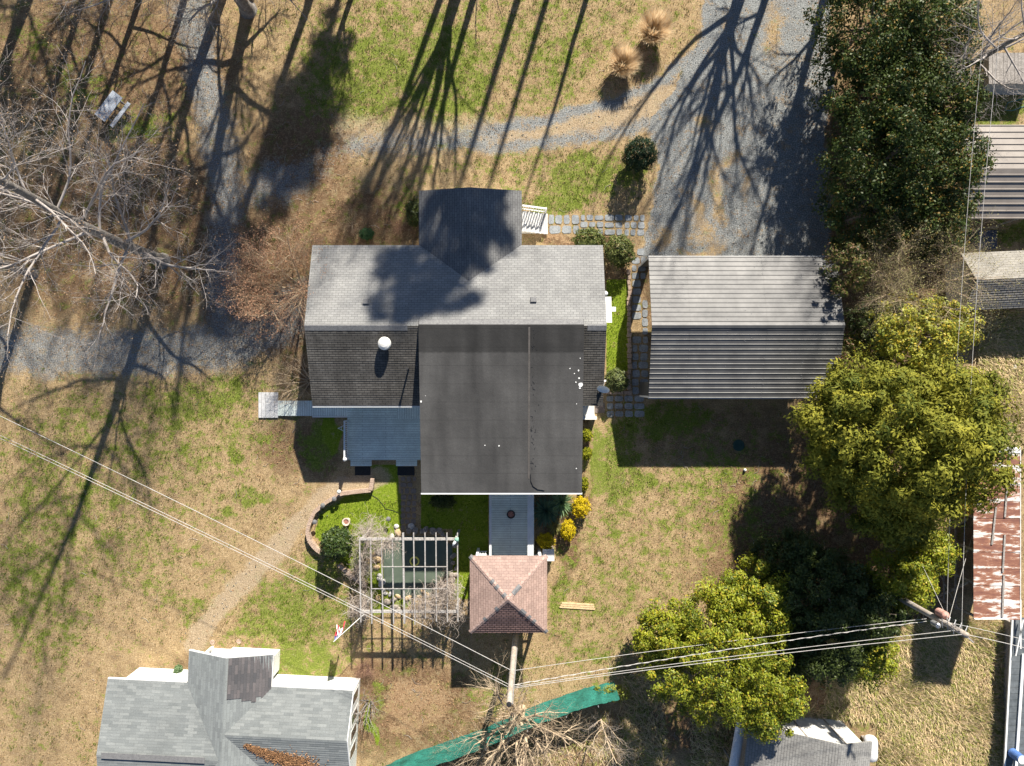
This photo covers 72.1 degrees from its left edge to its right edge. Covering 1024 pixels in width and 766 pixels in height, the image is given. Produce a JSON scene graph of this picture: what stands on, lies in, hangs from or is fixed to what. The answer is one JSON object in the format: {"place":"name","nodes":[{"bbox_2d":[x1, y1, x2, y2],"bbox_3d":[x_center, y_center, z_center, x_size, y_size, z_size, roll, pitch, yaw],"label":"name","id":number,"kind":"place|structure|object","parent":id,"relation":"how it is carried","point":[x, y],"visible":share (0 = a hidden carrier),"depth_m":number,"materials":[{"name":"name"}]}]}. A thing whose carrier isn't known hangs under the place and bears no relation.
{"place":"outdoors","nodes":[
{"label":"outdoors","id":0,"kind":"place"},
{"bbox_2d":[0,0,833,638],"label":"loose gravel","id":1,"kind":"structure","parent":0,"point":[548,146],"depth_m":43.98,"materials":[{"name":"gravel"}]},
{"bbox_2d":[383,536,452,597],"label":"pond water","id":2,"kind":"structure","parent":0,"point":[430,561],"depth_m":43.95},
{"bbox_2d":[304,187,615,493],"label":"house","id":3,"kind":"structure","parent":0,"point":[472,327],"depth_m":39.76,"materials":[{"name":"white"}]},
{"bbox_2d":[0,0,1023,765],"bbox_3d":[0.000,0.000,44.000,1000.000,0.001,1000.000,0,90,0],"label":"ground","id":4,"kind":"structure","parent":0,"point":[708,216],"depth_m":44.00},
{"bbox_2d":[0,212,70,297],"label":"bare tree","id":5,"kind":"object","parent":4,"relation":"on","point":[33,271],"visible":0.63,"depth_m":37.97,"materials":[{"name":"grey plant"}]},
{"bbox_2d":[95,90,130,126],"bbox_3d":[-24.662,-16.926,43.626,1.342,0.771,1.840,37,90,0],"label":"picnic table","id":6,"kind":"object","parent":4,"relation":"on","point":[113,96],"visible":0.85,"depth_m":43.24,"materials":[{"name":"grey wood"}]},
{"bbox_2d":[6,0,225,34],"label":"bare tree","id":7,"kind":"object","parent":4,"relation":"on","point":[103,10],"visible":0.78,"depth_m":39.78,"materials":[{"name":"grey plant"}]},
{"bbox_2d":[0,10,246,383],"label":"bare tree","id":8,"kind":"object","parent":4,"relation":"on","point":[162,261],"visible":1,"depth_m":34.90,"materials":[{"name":"grey plant"}]},
{"bbox_2d":[25,0,316,49],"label":"bare tree","id":9,"kind":"object","parent":4,"relation":"on","point":[247,9],"visible":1,"depth_m":37.57,"materials":[{"name":"brown plant"}]},
{"bbox_2d":[96,646,359,765],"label":"house","id":10,"kind":"structure","parent":4,"relation":"on","point":[211,706],"depth_m":40.84,"materials":[{"name":"grey"}]},
{"bbox_2d":[243,744,328,765],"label":"leaf debris","id":11,"kind":"object","parent":10,"relation":"on","point":[273,756],"visible":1,"depth_m":40.86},
{"bbox_2d":[204,213,333,349],"bbox_3d":[-13.706,-6.049,41.749,7.879,6.225,8.484,38,90,0],"label":"bare tree","id":12,"kind":"object","parent":4,"relation":"on","point":[264,283],"visible":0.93,"depth_m":41.76,"materials":[{"name":"brown plant"}]},
{"bbox_2d":[253,343,325,413],"bbox_3d":[-13.303,-0.353,42.835,4.703,3.784,5.158,0,90,0],"label":"bare shrub","id":13,"kind":"object","parent":4,"relation":"on","point":[293,382],"visible":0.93,"depth_m":42.97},
{"bbox_2d":[318,525,353,560],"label":"round bush","id":14,"kind":"object","parent":4,"relation":"on","point":[327,538],"visible":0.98,"depth_m":42.23,"materials":[{"name":"green plant"}]},
{"bbox_2d":[258,392,420,465],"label":"deck","id":15,"kind":"structure","parent":4,"relation":"on","point":[382,433],"depth_m":43.48,"materials":[{"name":"wood"}]},
{"bbox_2d":[305,478,374,554],"bbox_3d":[-10.877,7.762,43.784,2.072,0.432,5.773,39,90,0],"label":"brick edging","id":16,"kind":"object","parent":4,"relation":"on","point":[315,546],"visible":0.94,"depth_m":43.58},
{"bbox_2d":[337,562,367,587],"bbox_3d":[-9.927,11.969,43.804,2.219,0.392,0.330,37,90,0],"label":"brick edging","id":17,"kind":"object","parent":4,"relation":"on","point":[343,567],"visible":0.76,"depth_m":43.62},
{"bbox_2d":[355,466,369,474],"bbox_3d":[-9.328,5.487,43.983,0.969,0.026,0.558,0,90,0],"label":"doormat","id":18,"kind":"object","parent":4,"relation":"on","point":[362,470],"visible":1,"depth_m":43.97,"materials":[{"name":"black rubber"}]},
{"bbox_2d":[339,580,386,629],"bbox_3d":[-9.318,13.466,42.522,2.667,2.916,3.232,35,90,0],"label":"vine","id":19,"kind":"object","parent":4,"relation":"on","point":[363,601],"visible":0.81,"depth_m":42.29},
{"bbox_2d":[352,656,378,684],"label":"bare shrub","id":20,"kind":"object","parent":4,"relation":"on","point":[366,673],"visible":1,"depth_m":43.63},
{"bbox_2d":[358,227,375,240],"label":"round bush","id":21,"kind":"object","parent":4,"relation":"on","point":[365,233],"visible":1,"depth_m":43.49,"materials":[{"name":"green plant"}]},
{"bbox_2d":[352,684,387,736],"bbox_3d":[-8.873,19.834,42.651,3.028,2.843,3.526,18,90,0],"label":"bare shrub","id":22,"kind":"object","parent":4,"relation":"on","point":[368,707],"visible":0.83,"depth_m":42.82,"materials":[{"name":"grey plant"}]},
{"bbox_2d":[397,466,413,474],"bbox_3d":[-6.625,5.487,43.983,1.062,0.026,0.558,0,90,0],"label":"doormat","id":23,"kind":"object","parent":4,"relation":"on","point":[405,470],"visible":1,"depth_m":43.97,"materials":[{"name":"black rubber"}]},
{"bbox_2d":[400,476,415,529],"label":"garden path","id":24,"kind":"structure","parent":4,"relation":"on","point":[413,509],"depth_m":43.96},
{"bbox_2d":[359,529,459,624],"bbox_3d":[-6.078,11.500,42.645,5.862,2.710,5.389,0,90,0],"label":"pergola","id":25,"kind":"object","parent":4,"relation":"on","point":[413,538],"visible":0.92,"depth_m":41.33,"materials":[{"name":"white wood"}]},
{"bbox_2d":[341,503,406,588],"bbox_3d":[-8.963,10.018,42.038,4.111,3.880,5.269,41,90,0],"label":"vine","id":26,"kind":"object","parent":25,"relation":"on","point":[377,541],"visible":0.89,"depth_m":42.27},
{"bbox_2d":[391,570,469,641],"bbox_3d":[-4.191,13.700,42.135,4.666,3.688,4.743,-34,90,0],"label":"vine","id":27,"kind":"object","parent":25,"relation":"on","point":[431,603],"visible":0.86,"depth_m":41.62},
{"bbox_2d":[405,196,418,226],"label":"round bush","id":28,"kind":"object","parent":4,"relation":"on","point":[412,204],"visible":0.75,"depth_m":42.92,"materials":[{"name":"green plant"}]},
{"bbox_2d":[428,494,456,508],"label":"round bush","id":29,"kind":"object","parent":4,"relation":"on","point":[444,502],"visible":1,"depth_m":43.36,"materials":[{"name":"green plant"}]},
{"bbox_2d":[429,735,492,765],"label":"bare shrub","id":30,"kind":"object","parent":4,"relation":"on","point":[454,763],"visible":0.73,"depth_m":42.58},
{"bbox_2d":[386,682,619,765],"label":"netting fence","id":31,"kind":"object","parent":4,"relation":"on","point":[587,697],"visible":0.83,"depth_m":42.69,"materials":[{"name":"fabric"}]},
{"bbox_2d":[469,548,547,633],"bbox_3d":[-0.205,12.254,41.812,4.656,4.375,4.635,0,90,0],"label":"gazebo","id":32,"kind":"object","parent":4,"relation":"on","point":[508,593],"visible":1,"depth_m":40.50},
{"bbox_2d":[489,494,533,555],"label":"boardwalk","id":33,"kind":"structure","parent":4,"relation":"on","point":[512,536],"depth_m":43.50,"materials":[{"name":"wood"}]},
{"bbox_2d":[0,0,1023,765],"bbox_3d":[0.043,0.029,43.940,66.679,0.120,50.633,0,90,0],"label":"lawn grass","id":34,"kind":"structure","parent":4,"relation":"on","point":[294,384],"depth_m":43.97,"materials":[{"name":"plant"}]},
{"bbox_2d":[0,0,1023,765],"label":"grass tufts","id":35,"kind":"object","parent":4,"relation":"on","point":[302,346],"visible":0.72,"depth_m":43.97,"materials":[{"name":"plant"}]},
{"bbox_2d":[0,0,1023,765],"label":"fallen leaves","id":36,"kind":"object","parent":4,"relation":"on","point":[354,238],"depth_m":43.95,"materials":[{"name":"plant"}]},
{"bbox_2d":[506,633,518,706],"bbox_3d":[0.063,15.755,39.277,0.740,9.460,0.376,-22,90,0],"label":"utility pole","id":37,"kind":"object","parent":4,"relation":"on","point":[511,680],"visible":0.98,"depth_m":38.30,"materials":[{"name":"brown wood"}]},
{"bbox_2d":[0,435,506,683],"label":"power line","id":38,"kind":"object","parent":37,"relation":"attached to","point":[257,558],"visible":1,"depth_m":37.01,"materials":[{"name":"metal"}]},
{"bbox_2d":[0,438,507,686],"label":"power line","id":39,"kind":"object","parent":37,"relation":"attached to","point":[251,558],"visible":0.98,"depth_m":36.94,"materials":[{"name":"metal"}]},
{"bbox_2d":[0,416,509,669],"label":"power line","id":40,"kind":"object","parent":37,"relation":"attached to","point":[255,540],"visible":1,"depth_m":38.62,"materials":[{"name":"metal"}]},
{"bbox_2d":[515,621,925,684],"bbox_3d":[10.978,14.210,37.080,22.307,0.820,0.078,-8,90,0],"label":"power line","id":41,"kind":"object","parent":37,"relation":"attached to","point":[722,650],"visible":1,"depth_m":37.35,"materials":[{"name":"metal"}]},
{"bbox_2d":[519,619,921,669],"bbox_3d":[11.072,14.167,38.060,22.358,0.944,0.024,-8,90,0],"label":"power line","id":42,"kind":"object","parent":37,"relation":"attached to","point":[713,643],"visible":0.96,"depth_m":38.38,"materials":[{"name":"metal"}]},
{"bbox_2d":[514,630,954,686],"bbox_3d":[10.894,13.965,35.553,22.230,2.102,0.024,-10,90,0],"label":"power line","id":43,"kind":"object","parent":37,"relation":"attached to","point":[732,656],"visible":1,"depth_m":35.80,"materials":[{"name":"metal"}]},
{"bbox_2d":[447,644,614,765],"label":"bare tree","id":44,"kind":"object","parent":4,"relation":"on","point":[518,712],"visible":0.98,"depth_m":40.89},
{"bbox_2d":[522,204,547,233],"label":"porch steps","id":45,"kind":"structure","parent":4,"relation":"on","point":[534,222],"depth_m":43.38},
{"bbox_2d":[535,532,555,548],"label":"golden shrub","id":46,"kind":"object","parent":4,"relation":"on","point":[544,542],"visible":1,"depth_m":43.18,"materials":[{"name":"yellow plant"}]},
{"bbox_2d":[542,546,553,560],"bbox_3d":[2.235,10.544,43.550,0.720,0.900,0.722,0,90,0],"label":"planter box","id":47,"kind":"object","parent":4,"relation":"on","point":[548,552],"visible":0.82,"depth_m":43.10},
{"bbox_2d":[534,494,561,527],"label":"yucca","id":48,"kind":"object","parent":4,"relation":"on","point":[545,513],"visible":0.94,"depth_m":43.67,"materials":[{"name":"green plant"}]},
{"bbox_2d":[545,494,572,517],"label":"yucca","id":49,"kind":"object","parent":4,"relation":"on","point":[563,505],"visible":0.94,"depth_m":43.71,"materials":[{"name":"green plant"}]},
{"bbox_2d":[560,518,575,543],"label":"golden shrub","id":50,"kind":"object","parent":4,"relation":"on","point":[568,529],"visible":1,"depth_m":43.25,"materials":[{"name":"yellow plant"}]},
{"bbox_2d":[559,602,594,609],"bbox_3d":[4.084,13.919,43.955,2.220,0.070,0.365,3,90,0],"label":"lumber stack","id":51,"kind":"object","parent":4,"relation":"on","point":[576,605],"visible":1,"depth_m":43.93,"materials":[{"name":"beige wood"}]},
{"bbox_2d":[571,495,591,518],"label":"golden shrub","id":52,"kind":"object","parent":4,"relation":"on","point":[578,505],"visible":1,"depth_m":43.16,"materials":[{"name":"yellow plant"}]},
{"bbox_2d":[582,447,592,460],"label":"golden shrub","id":53,"kind":"object","parent":4,"relation":"on","point":[586,452],"visible":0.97,"depth_m":43.39,"materials":[{"name":"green plant"}]},
{"bbox_2d":[569,227,606,249],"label":"round bush","id":54,"kind":"object","parent":4,"relation":"on","point":[591,239],"visible":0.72,"depth_m":42.77,"materials":[{"name":"green plant"}]},
{"bbox_2d":[583,406,596,419],"bbox_3d":[4.484,1.737,43.690,1.468,0.620,1.034,0,90,0],"label":"side stoop","id":55,"kind":"object","parent":4,"relation":"on","point":[588,412],"visible":0.5,"depth_m":43.50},
{"bbox_2d":[548,215,647,416],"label":"flagstone path","id":56,"kind":"structure","parent":4,"relation":"on","point":[635,283],"depth_m":43.97,"materials":[{"name":"stone"}]},
{"bbox_2d":[585,706,633,765],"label":"bare tree","id":57,"kind":"object","parent":4,"relation":"on","point":[603,729],"visible":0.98,"depth_m":40.68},
{"bbox_2d":[594,682,630,702],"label":"evergreen shrub","id":58,"kind":"object","parent":4,"relation":"on","point":[626,697],"visible":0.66,"depth_m":42.84,"materials":[{"name":"green plant"}]},
{"bbox_2d":[604,367,631,392],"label":"round bush","id":59,"kind":"object","parent":4,"relation":"on","point":[613,380],"visible":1,"depth_m":42.74,"materials":[{"name":"green plant"}]},
{"bbox_2d":[606,269,631,394],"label":"stone kerb","id":60,"kind":"structure","parent":4,"relation":"on","point":[629,334],"depth_m":43.82,"materials":[{"name":"stone"}]},
{"bbox_2d":[603,234,636,270],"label":"round bush","id":61,"kind":"object","parent":4,"relation":"on","point":[623,241],"visible":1,"depth_m":42.54,"materials":[{"name":"green plant"}]},
{"bbox_2d":[604,38,643,77],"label":"ornamental grass","id":62,"kind":"object","parent":4,"relation":"on","point":[624,59],"depth_m":42.97,"materials":[{"name":"plant"}]},
{"bbox_2d":[621,135,658,171],"bbox_3d":[7.787,-13.848,42.672,2.385,2.695,2.184,0,90,0],"label":"round bush","id":63,"kind":"object","parent":4,"relation":"on","point":[639,150],"visible":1,"depth_m":42.02,"materials":[{"name":"green plant"}]},
{"bbox_2d":[636,4,677,45],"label":"ornamental grass","id":64,"kind":"object","parent":4,"relation":"on","point":[655,27],"depth_m":42.86,"materials":[{"name":"plant"}]},
{"bbox_2d":[630,597,705,675],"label":"magnolia tree","id":65,"kind":"object","parent":4,"relation":"on","point":[641,640],"visible":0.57,"depth_m":40.93,"materials":[{"name":"green plant"}]},
{"bbox_2d":[636,579,794,732],"bbox_3d":[11.684,15.757,40.473,8.792,7.096,8.424,-40,90,0],"label":"magnolia tree","id":66,"kind":"object","parent":4,"relation":"on","point":[684,688],"visible":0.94,"depth_m":38.79,"materials":[{"name":"green plant"}]},
{"bbox_2d":[639,256,844,398],"bbox_3d":[13.420,-3.245,41.963,10.960,4.074,8.330,0,90,0],"label":"carport","id":67,"kind":"object","parent":4,"relation":"on","point":[748,327],"visible":0.94,"depth_m":40.48,"materials":[{"name":"metal"}]},
{"bbox_2d":[699,551,795,644],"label":"magnolia tree","id":68,"kind":"object","parent":4,"relation":"on","point":[769,594],"visible":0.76,"depth_m":39.62,"materials":[{"name":"green plant"}]},
{"bbox_2d":[721,650,810,744],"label":"magnolia tree","id":69,"kind":"object","parent":4,"relation":"on","point":[765,725],"visible":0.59,"depth_m":39.16,"materials":[{"name":"green plant"}]},
{"bbox_2d":[748,524,828,592],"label":"magnolia tree","id":70,"kind":"object","parent":4,"relation":"on","point":[772,547],"visible":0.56,"depth_m":40.67,"materials":[{"name":"green plant"}]},
{"bbox_2d":[768,609,828,686],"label":"magnolia tree","id":71,"kind":"object","parent":4,"relation":"on","point":[797,642],"visible":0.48,"depth_m":40.06,"materials":[{"name":"green plant"}]},
{"bbox_2d":[739,716,871,765],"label":"shed","id":72,"kind":"structure","parent":4,"relation":"on","point":[820,742],"depth_m":40.83,"materials":[{"name":"grey wood"}]},
{"bbox_2d":[772,600,874,689],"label":"magnolia tree","id":73,"kind":"object","parent":4,"relation":"on","point":[853,659],"visible":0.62,"depth_m":39.38,"materials":[{"name":"green plant"}]},
{"bbox_2d":[773,539,879,645],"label":"magnolia tree","id":74,"kind":"object","parent":4,"relation":"on","point":[833,618],"visible":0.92,"depth_m":39.01,"materials":[{"name":"green plant"}]},
{"bbox_2d":[834,337,857,377],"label":"evergreen shrub","id":75,"kind":"object","parent":4,"relation":"on","point":[846,350],"visible":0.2,"depth_m":40.36,"materials":[{"name":"green plant"}]},
{"bbox_2d":[819,242,876,299],"bbox_3d":[19.009,-6.358,40.894,2.951,6.221,3.325,0,90,0],"label":"evergreen shrub","id":76,"kind":"object","parent":4,"relation":"on","point":[851,272],"visible":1,"depth_m":39.39,"materials":[{"name":"green plant"}]},
{"bbox_2d":[805,569,913,647],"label":"magnolia tree","id":77,"kind":"object","parent":4,"relation":"on","point":[880,609],"visible":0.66,"depth_m":38.86,"materials":[{"name":"green plant"}]},
{"bbox_2d":[832,624,901,693],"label":"magnolia tree","id":78,"kind":"object","parent":4,"relation":"on","point":[881,659],"visible":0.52,"depth_m":39.97,"materials":[{"name":"green plant"}]},
{"bbox_2d":[804,39,931,144],"bbox_3d":[20.606,-16.576,40.831,6.662,6.373,5.796,0,90,0],"label":"holly tree","id":79,"kind":"object","parent":4,"relation":"on","point":[842,109],"visible":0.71,"depth_m":39.02,"materials":[{"name":"green plant"}]},
{"bbox_2d":[803,0,935,99],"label":"holly tree","id":80,"kind":"object","parent":4,"relation":"on","point":[832,38],"visible":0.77,"depth_m":39.52,"materials":[{"name":"green plant"}]},
{"bbox_2d":[811,166,935,260],"bbox_3d":[21.068,-9.836,41.285,6.854,5.465,5.416,0,90,0],"label":"holly tree","id":81,"kind":"object","parent":4,"relation":"on","point":[835,215],"visible":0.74,"depth_m":39.94,"materials":[{"name":"green plant"}]},
{"bbox_2d":[843,291,909,362],"bbox_3d":[21.274,-3.127,41.856,3.942,4.292,4.180,-30,90,0],"label":"evergreen shrub","id":82,"kind":"object","parent":4,"relation":"on","point":[862,322],"visible":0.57,"depth_m":40.74,"materials":[{"name":"green plant"}]},
{"bbox_2d":[812,93,960,221],"bbox_3d":[21.030,-12.735,40.218,7.272,7.572,6.376,-18,90,0],"label":"holly tree","id":83,"kind":"object","parent":4,"relation":"on","point":[848,154],"visible":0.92,"depth_m":38.37,"materials":[{"name":"green plant"}]},
{"bbox_2d":[854,546,940,615],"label":"magnolia tree","id":84,"kind":"object","parent":4,"relation":"on","point":[910,581],"visible":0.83,"depth_m":39.59,"materials":[{"name":"green plant"}]},
{"bbox_2d":[848,6,954,105],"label":"holly tree","id":85,"kind":"object","parent":4,"relation":"on","point":[931,48],"visible":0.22,"depth_m":39.50,"materials":[{"name":"green plant"}]},
{"bbox_2d":[783,352,1023,553],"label":"magnolia tree","id":86,"kind":"object","parent":4,"relation":"on","point":[944,449],"visible":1,"depth_m":34.47,"materials":[{"name":"green plant"}]},
{"bbox_2d":[850,83,959,171],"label":"holly tree","id":87,"kind":"object","parent":4,"relation":"on","point":[936,108],"visible":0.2,"depth_m":39.48,"materials":[{"name":"green plant"}]},
{"bbox_2d":[847,288,985,374],"bbox_3d":[22.985,-2.786,40.702,7.104,6.622,5.326,0,90,0],"label":"evergreen tree","id":88,"kind":"object","parent":4,"relation":"on","point":[916,345],"visible":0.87,"depth_m":39.03,"materials":[{"name":"green plant"}]},
{"bbox_2d":[865,0,986,111],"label":"holly tree","id":89,"kind":"object","parent":4,"relation":"on","point":[941,10],"visible":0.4,"depth_m":39.06,"materials":[{"name":"green plant"}]},
{"bbox_2d":[872,171,985,268],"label":"holly tree","id":90,"kind":"object","parent":4,"relation":"on","point":[951,207],"visible":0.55,"depth_m":39.66,"materials":[{"name":"green plant"}]},
{"bbox_2d":[897,528,961,579],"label":"magnolia tree","id":91,"kind":"object","parent":4,"relation":"on","point":[940,555],"visible":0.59,"depth_m":40.39,"materials":[{"name":"green plant"}]},
{"bbox_2d":[887,593,973,642],"bbox_3d":[21.848,12.086,38.900,1.047,10.203,1.006,0,90,0],"label":"utility pole","id":92,"kind":"object","parent":4,"relation":"on","point":[938,620],"visible":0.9,"depth_m":35.79,"materials":[{"name":"brown wood"}]},
{"bbox_2d":[517,634,961,687],"bbox_3d":[10.891,13.988,35.247,22.234,2.613,0.024,-10,90,0],"label":"power line","id":93,"kind":"object","parent":92,"relation":"attached to","point":[742,658],"visible":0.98,"depth_m":35.43,"materials":[{"name":"metal"}]},
{"bbox_2d":[947,32,983,604],"bbox_3d":[22.948,-2.972,35.708,0.020,0.981,30.278,5,90,0],"label":"power line","id":94,"kind":"object","parent":92,"relation":"attached to","point":[961,288],"visible":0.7,"depth_m":36.11,"materials":[{"name":"metal"}]},
{"bbox_2d":[961,35,999,628],"bbox_3d":[23.195,-2.824,34.845,0.022,1.296,29.998,5,90,0],"label":"power line","id":95,"kind":"object","parent":92,"relation":"attached to","point":[975,307],"visible":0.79,"depth_m":35.38,"materials":[{"name":"metal"}]},
{"bbox_2d":[839,202,1023,349],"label":"bare shrub","id":96,"kind":"object","parent":4,"relation":"on","point":[894,286],"visible":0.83,"depth_m":39.51,"materials":[{"name":"brown plant"}]},
{"bbox_2d":[870,54,992,154],"bbox_3d":[23.797,-15.671,40.515,6.588,6.990,6.191,0,90,0],"label":"holly tree","id":97,"kind":"object","parent":4,"relation":"on","point":[963,93],"visible":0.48,"depth_m":38.62,"materials":[{"name":"green plant"}]},
{"bbox_2d":[870,112,996,226],"bbox_3d":[24.064,-12.095,40.548,6.573,6.915,6.751,0,90,0],"label":"holly tree","id":98,"kind":"object","parent":4,"relation":"on","point":[964,165],"visible":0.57,"depth_m":38.38,"materials":[{"name":"green plant"}]},
{"bbox_2d":[924,0,1023,134],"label":"bare tree","id":99,"kind":"object","parent":4,"relation":"on","point":[1001,46],"visible":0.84,"depth_m":38.06,"materials":[{"name":"grey plant"}]},
{"bbox_2d":[935,447,1020,619],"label":"barn","id":100,"kind":"structure","parent":4,"relation":"on","point":[996,565],"depth_m":40.19,"materials":[{"name":"metal"}]},
{"bbox_2d":[937,125,1023,226],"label":"carport","id":101,"kind":"object","parent":4,"relation":"on","point":[1004,191],"visible":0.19,"depth_m":41.10,"materials":[{"name":"beige metal"}]},
{"bbox_2d":[968,230,996,250],"bbox_3d":[29.111,-8.801,43.550,1.163,0.900,1.102,0,90,0],"label":"tarp bundle","id":102,"kind":"object","parent":4,"relation":"on","point":[988,235],"visible":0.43,"depth_m":43.10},
{"bbox_2d":[945,250,1023,309],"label":"house","id":103,"kind":"structure","parent":4,"relation":"on","point":[1011,257],"depth_m":41.50,"materials":[{"name":"white"}]},
{"bbox_2d":[976,53,1023,94],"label":"shed","id":104,"kind":"structure","parent":4,"relation":"on","point":[1003,64],"depth_m":42.75,"materials":[{"name":"grey wood"}]},
{"bbox_2d":[1002,617,1023,765],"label":"lean to","id":105,"kind":"object","parent":4,"relation":"on","point":[1013,702],"visible":0.93,"depth_m":43.00,"materials":[{"name":"metal"}]},
{"bbox_2d":[1008,748,1023,763],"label":"barrel","id":106,"kind":"object","parent":105,"relation":"on","point":[1016,755],"visible":1,"depth_m":42.33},
{"bbox_2d":[723,717,744,765],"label":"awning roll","id":107,"kind":"object","parent":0,"point":[735,755],"visible":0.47,"depth_m":41.87,"materials":[{"name":"blue fabric"}]},
{"bbox_2d":[470,308,1023,765],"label":"rough grass","id":108,"kind":"structure","parent":0,"point":[970,712],"depth_m":43.86,"materials":[{"name":"plant"}]},
{"bbox_2d":[861,734,877,762],"bbox_3d":[22.019,22.444,43.415,0.840,1.170,1.560,0,90,0],"label":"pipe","id":109,"kind":"object","parent":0,"point":[874,748],"visible":0.68,"depth_m":42.90,"materials":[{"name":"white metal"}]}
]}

